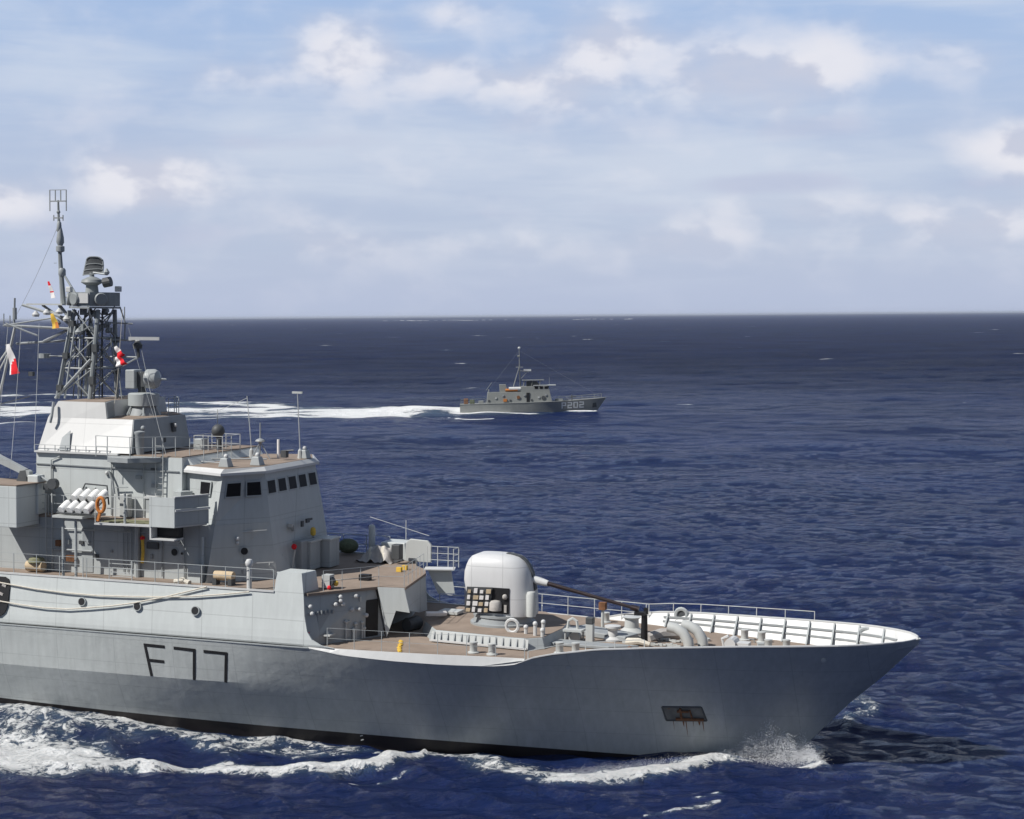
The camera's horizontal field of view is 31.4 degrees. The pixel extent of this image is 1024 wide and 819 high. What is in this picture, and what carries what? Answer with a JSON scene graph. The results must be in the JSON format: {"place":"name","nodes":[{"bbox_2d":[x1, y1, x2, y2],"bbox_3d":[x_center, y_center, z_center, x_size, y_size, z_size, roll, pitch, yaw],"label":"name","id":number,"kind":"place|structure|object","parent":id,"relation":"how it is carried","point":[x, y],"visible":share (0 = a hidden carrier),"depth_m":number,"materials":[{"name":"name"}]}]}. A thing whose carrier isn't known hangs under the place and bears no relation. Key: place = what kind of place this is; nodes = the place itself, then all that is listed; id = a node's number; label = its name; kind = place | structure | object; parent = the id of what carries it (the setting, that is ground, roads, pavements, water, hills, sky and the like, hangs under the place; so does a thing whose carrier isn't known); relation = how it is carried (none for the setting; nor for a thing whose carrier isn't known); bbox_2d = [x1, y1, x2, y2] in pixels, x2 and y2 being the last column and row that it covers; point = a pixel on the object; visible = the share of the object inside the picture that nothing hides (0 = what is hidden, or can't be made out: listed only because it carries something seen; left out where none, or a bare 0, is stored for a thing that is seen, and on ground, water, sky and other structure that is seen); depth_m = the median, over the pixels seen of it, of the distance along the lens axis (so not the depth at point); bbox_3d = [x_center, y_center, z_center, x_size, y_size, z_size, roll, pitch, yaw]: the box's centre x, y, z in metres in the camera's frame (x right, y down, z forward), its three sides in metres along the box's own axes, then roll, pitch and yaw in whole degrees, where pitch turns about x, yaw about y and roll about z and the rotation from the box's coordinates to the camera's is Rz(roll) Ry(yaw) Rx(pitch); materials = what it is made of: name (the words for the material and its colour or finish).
{"place":"outdoors","nodes":[
{"label":"outdoors","id":0,"kind":"place"},
{"bbox_2d":[0,313,1023,818],"bbox_3d":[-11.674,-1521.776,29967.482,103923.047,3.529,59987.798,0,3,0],"label":"sea","id":1,"kind":"structure","parent":0,"point":[864,469],"depth_m":191.08,"materials":[{"name":"liquid"}]},
{"bbox_2d":[0,189,920,757],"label":"warship","id":2,"kind":"object","parent":1,"relation":"on","point":[304,635],"visible":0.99,"depth_m":84.39,"materials":[{"name":"grey metal"}]},
{"bbox_2d":[6,344,19,374],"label":"flag","id":3,"kind":"object","parent":2,"relation":"attached to","point":[13,363],"visible":0.98,"depth_m":93.88,"materials":[{"name":"white fabric"}]},
{"bbox_2d":[25,560,46,571],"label":"fender drum","id":4,"kind":"object","parent":2,"relation":"on","point":[41,566],"visible":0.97,"depth_m":87.67,"materials":[{"name":"beige plastic"}]},
{"bbox_2d":[28,556,44,562],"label":"fender net","id":5,"kind":"object","parent":4,"relation":"on","point":[40,559],"visible":0.87,"depth_m":87.54,"materials":[{"name":"fabric"}]},
{"bbox_2d":[47,281,54,297],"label":"flag","id":6,"kind":"object","parent":2,"relation":"attached to","point":[51,291],"visible":1,"depth_m":92.36,"materials":[{"name":"fabric"}]},
{"bbox_2d":[50,313,58,328],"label":"flag","id":7,"kind":"object","parent":2,"relation":"attached to","point":[54,321],"visible":1,"depth_m":91.81,"materials":[{"name":"yellow fabric"}]},
{"bbox_2d":[58,500,70,511],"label":"life raft","id":8,"kind":"object","parent":2,"relation":"on","point":[64,505],"visible":1,"depth_m":86.06,"materials":[{"name":"white plastic"}]},
{"bbox_2d":[66,500,78,512],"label":"life raft","id":9,"kind":"object","parent":2,"relation":"on","point":[72,506],"visible":1,"depth_m":85.89,"materials":[{"name":"white plastic"}]},
{"bbox_2d":[70,488,82,500],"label":"life raft","id":10,"kind":"object","parent":2,"relation":"on","point":[76,494],"visible":1,"depth_m":86.63,"materials":[{"name":"white plastic"}]},
{"bbox_2d":[74,501,87,512],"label":"life raft","id":11,"kind":"object","parent":2,"relation":"on","point":[81,506],"visible":1,"depth_m":85.74,"materials":[{"name":"white plastic"}]},
{"bbox_2d":[79,489,91,501],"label":"life raft","id":12,"kind":"object","parent":2,"relation":"on","point":[84,494],"visible":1,"depth_m":86.46,"materials":[{"name":"white plastic"}]},
{"bbox_2d":[83,530,90,541],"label":"door panel","id":13,"kind":"structure","parent":2,"relation":"in","point":[86,534],"depth_m":87.41,"materials":[{"name":"grey metal"}]},
{"bbox_2d":[82,528,93,572],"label":"side door","id":14,"kind":"structure","parent":2,"relation":"in","point":[89,555],"depth_m":87.46,"materials":[{"name":"grey metal"}]},
{"bbox_2d":[83,501,94,513],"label":"life raft","id":15,"kind":"object","parent":2,"relation":"on","point":[89,508],"visible":1,"depth_m":85.58,"materials":[{"name":"white plastic"}]},
{"bbox_2d":[87,489,99,501],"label":"life raft","id":16,"kind":"object","parent":2,"relation":"on","point":[91,496],"visible":0.93,"depth_m":86.32,"materials":[{"name":"white plastic"}]},
{"bbox_2d":[95,496,105,513],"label":"lifebuoy","id":17,"kind":"object","parent":2,"relation":"hanging from","point":[98,499],"visible":1,"depth_m":85.19,"materials":[{"name":"orange plastic"}]},
{"bbox_2d":[96,489,108,502],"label":"life raft","id":18,"kind":"object","parent":2,"relation":"on","point":[104,492],"visible":0.74,"depth_m":86.24,"materials":[{"name":"white plastic"}]},
{"bbox_2d":[0,586,206,609],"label":"mooring line","id":19,"kind":"object","parent":2,"relation":"attached to","point":[107,605],"visible":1,"depth_m":85.06,"materials":[{"name":"fabric"}]},
{"bbox_2d":[114,346,124,356],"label":"flag","id":20,"kind":"object","parent":2,"relation":"attached to","point":[119,352],"visible":1,"depth_m":90.22,"materials":[{"name":"red fabric"}]},
{"bbox_2d":[115,357,127,366],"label":"flag","id":21,"kind":"object","parent":2,"relation":"attached to","point":[120,361],"visible":1,"depth_m":90.21,"materials":[{"name":"red fabric"}]},
{"bbox_2d":[0,582,249,597],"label":"mooring line","id":22,"kind":"object","parent":2,"relation":"attached to","point":[124,596],"visible":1,"depth_m":84.95,"materials":[{"name":"fabric"}]},
{"bbox_2d":[173,577,190,584],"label":"rope coil","id":23,"kind":"object","parent":2,"relation":"on","point":[183,580],"visible":1,"depth_m":84.30,"materials":[{"name":"white fabric"}]},
{"bbox_2d":[200,480,211,496],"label":"window","id":24,"kind":"structure","parent":2,"relation":"in","point":[205,486],"depth_m":85.89,"materials":[{"name":"black glass"}]},
{"bbox_2d":[213,571,235,580],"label":"tan canister","id":25,"kind":"object","parent":2,"relation":"on","point":[218,575],"visible":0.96,"depth_m":84.19,"materials":[{"name":"plastic"}]},
{"bbox_2d":[224,481,241,498],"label":"window","id":26,"kind":"structure","parent":2,"relation":"in","point":[233,489],"depth_m":85.45,"materials":[{"name":"black glass"}]},
{"bbox_2d":[246,480,262,496],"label":"window","id":27,"kind":"structure","parent":2,"relation":"in","point":[253,488],"depth_m":86.10,"materials":[{"name":"black glass"}]},
{"bbox_2d":[266,478,276,494],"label":"window","id":28,"kind":"structure","parent":2,"relation":"in","point":[271,485],"depth_m":86.97,"materials":[{"name":"black glass"}]},
{"bbox_2d":[277,476,286,492],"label":"window","id":29,"kind":"structure","parent":2,"relation":"in","point":[281,481],"depth_m":87.97,"materials":[{"name":"black glass"}]},
{"bbox_2d":[287,474,297,490],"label":"window","id":30,"kind":"structure","parent":2,"relation":"in","point":[292,483],"depth_m":89.02,"materials":[{"name":"black glass"}]},
{"bbox_2d":[297,473,307,488],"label":"window","id":31,"kind":"structure","parent":2,"relation":"in","point":[302,480],"depth_m":90.06,"materials":[{"name":"black glass"}]},
{"bbox_2d":[307,471,317,486],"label":"window","id":32,"kind":"structure","parent":2,"relation":"in","point":[312,479],"depth_m":91.07,"materials":[{"name":"black glass"}]},
{"bbox_2d":[317,613,331,635],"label":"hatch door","id":33,"kind":"structure","parent":2,"relation":"in","point":[321,618],"depth_m":82.44,"materials":[{"name":"grey metal"}]},
{"bbox_2d":[339,539,358,552],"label":"netting reel","id":34,"kind":"object","parent":2,"relation":"on","point":[348,546],"visible":0.97,"depth_m":94.55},
{"bbox_2d":[365,599,377,636],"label":"doorway","id":35,"kind":"structure","parent":2,"relation":"in","point":[371,605],"depth_m":84.19,"materials":[{"name":"black paint"}]},
{"bbox_2d":[355,545,401,563],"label":"canvas cover","id":36,"kind":"object","parent":2,"relation":"on","point":[377,553],"visible":0.87,"depth_m":91.93,"materials":[{"name":"fabric"}]},
{"bbox_2d":[397,640,402,651],"bbox_3d":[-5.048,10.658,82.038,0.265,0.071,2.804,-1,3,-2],"label":"bollard","id":37,"kind":"object","parent":2,"relation":"on","point":[399,647],"visible":0.93,"depth_m":81.88,"materials":[{"name":"yellow metal"}]},
{"bbox_2d":[402,615,422,630],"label":"tarpaulin roll","id":38,"kind":"object","parent":2,"relation":"on","point":[415,622],"visible":1,"depth_m":85.99,"materials":[{"name":"black fabric"}]},
{"bbox_2d":[425,611,446,616],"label":"canvas bundle","id":39,"kind":"object","parent":2,"relation":"on","point":[434,613],"visible":1,"depth_m":86.51,"materials":[{"name":"grey fabric"}]},
{"bbox_2d":[625,638,650,646],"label":"canvas bundle","id":40,"kind":"object","parent":2,"relation":"on","point":[637,641],"visible":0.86,"depth_m":82.72,"materials":[{"name":"fabric"}]},
{"bbox_2d":[648,628,679,641],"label":"canvas bundle","id":41,"kind":"object","parent":2,"relation":"on","point":[659,634],"visible":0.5,"depth_m":84.19,"materials":[{"name":"white fabric"}]},
{"bbox_2d":[460,347,605,412],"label":"patrol boat","id":42,"kind":"object","parent":1,"relation":"on","point":[532,396],"visible":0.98,"depth_m":370.10,"materials":[{"name":"grey metal"}]},
{"bbox_2d":[546,751,722,781],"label":"wave spray","id":43,"kind":"object","parent":1,"relation":"on","point":[622,768],"visible":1,"depth_m":78.61,"materials":[{"name":"white liquid"}]},
{"bbox_2d":[715,719,833,767],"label":"bow spray","id":44,"kind":"object","parent":1,"relation":"on","point":[809,754],"visible":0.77,"depth_m":80.26,"materials":[{"name":"white liquid"}]},
{"bbox_2d":[0,0,1023,319],"label":"sky","id":45,"kind":"structure","parent":0,"point":[220,159],"materials":[{"name":"blue"}]}
]}

